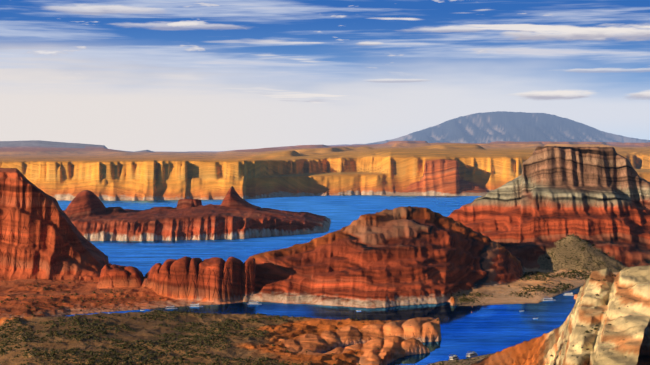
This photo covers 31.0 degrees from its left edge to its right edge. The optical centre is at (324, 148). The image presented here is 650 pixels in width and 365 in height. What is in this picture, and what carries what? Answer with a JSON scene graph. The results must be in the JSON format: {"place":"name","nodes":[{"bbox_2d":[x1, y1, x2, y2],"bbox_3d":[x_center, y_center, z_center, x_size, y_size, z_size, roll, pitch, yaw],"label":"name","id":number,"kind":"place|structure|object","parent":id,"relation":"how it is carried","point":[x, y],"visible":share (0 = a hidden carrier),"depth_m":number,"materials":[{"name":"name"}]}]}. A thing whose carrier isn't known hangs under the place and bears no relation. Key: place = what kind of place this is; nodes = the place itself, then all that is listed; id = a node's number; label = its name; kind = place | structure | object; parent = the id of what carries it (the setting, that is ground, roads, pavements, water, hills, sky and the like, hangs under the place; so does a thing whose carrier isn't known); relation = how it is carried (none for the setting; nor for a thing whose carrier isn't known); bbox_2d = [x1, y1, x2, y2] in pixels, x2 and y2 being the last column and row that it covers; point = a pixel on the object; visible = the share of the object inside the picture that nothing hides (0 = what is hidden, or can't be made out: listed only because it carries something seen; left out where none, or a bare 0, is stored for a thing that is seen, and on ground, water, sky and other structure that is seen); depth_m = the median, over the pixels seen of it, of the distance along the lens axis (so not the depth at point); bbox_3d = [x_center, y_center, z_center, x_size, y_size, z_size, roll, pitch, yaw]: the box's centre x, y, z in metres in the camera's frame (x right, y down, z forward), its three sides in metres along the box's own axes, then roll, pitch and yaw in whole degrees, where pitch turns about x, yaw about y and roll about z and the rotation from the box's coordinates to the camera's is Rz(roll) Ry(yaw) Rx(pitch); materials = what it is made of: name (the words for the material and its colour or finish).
{"place":"outdoors","nodes":[
{"label":"outdoors","id":0,"kind":"place"},
{"bbox_2d":[57,195,579,364],"bbox_3d":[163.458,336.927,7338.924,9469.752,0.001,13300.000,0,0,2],"label":"lake water","id":1,"kind":"structure","parent":0,"point":[479,330],"depth_m":2527.05,"materials":[{"name":"blue liquid"}]},
{"bbox_2d":[166,305,177,308],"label":"houseboat","id":2,"kind":"object","parent":1,"relation":"on","point":[171,307],"visible":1,"depth_m":2455.06,"materials":[{"name":"white paint"}]},
{"bbox_2d":[189,302,202,306],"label":"houseboat","id":3,"kind":"object","parent":1,"relation":"on","point":[194,305],"visible":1,"depth_m":2488.80,"materials":[{"name":"white paint"}]},
{"bbox_2d":[246,300,261,304],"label":"houseboat","id":4,"kind":"object","parent":1,"relation":"on","point":[254,303],"visible":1,"depth_m":2525.83,"materials":[{"name":"white paint"}]},
{"bbox_2d":[448,354,458,359],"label":"houseboat","id":5,"kind":"object","parent":1,"relation":"on","point":[454,357],"visible":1,"depth_m":1865.61,"materials":[{"name":"white paint"}]},
{"bbox_2d":[466,351,477,357],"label":"houseboat","id":6,"kind":"object","parent":1,"relation":"on","point":[471,354],"visible":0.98,"depth_m":1893.22,"materials":[{"name":"white paint"}]},
{"bbox_2d":[542,297,555,300],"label":"houseboat","id":7,"kind":"object","parent":1,"relation":"on","point":[548,299],"visible":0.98,"depth_m":2585.73,"materials":[{"name":"white paint"}]},
{"bbox_2d":[562,291,573,295],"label":"houseboat","id":8,"kind":"object","parent":1,"relation":"on","point":[568,294],"visible":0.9,"depth_m":2679.90,"materials":[{"name":"white paint"}]},
{"bbox_2d":[0,111,649,364],"bbox_3d":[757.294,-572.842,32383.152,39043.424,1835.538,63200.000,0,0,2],"label":"canyon terrain","id":9,"kind":"structure","parent":0,"point":[540,184],"depth_m":2983.51,"materials":[{"name":"stone"}]},
{"bbox_2d":[0,233,621,364],"bbox_3d":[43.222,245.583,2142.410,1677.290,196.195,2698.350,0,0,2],"label":"scrub vegetation","id":10,"kind":"object","parent":9,"relation":"on","point":[226,328],"visible":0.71,"depth_m":1937.95,"materials":[{"name":"green plant"}]},
{"bbox_2d":[0,0,649,151],"label":"sky","id":11,"kind":"structure","parent":0,"point":[124,75],"materials":[{"name":"blue"}]}
]}

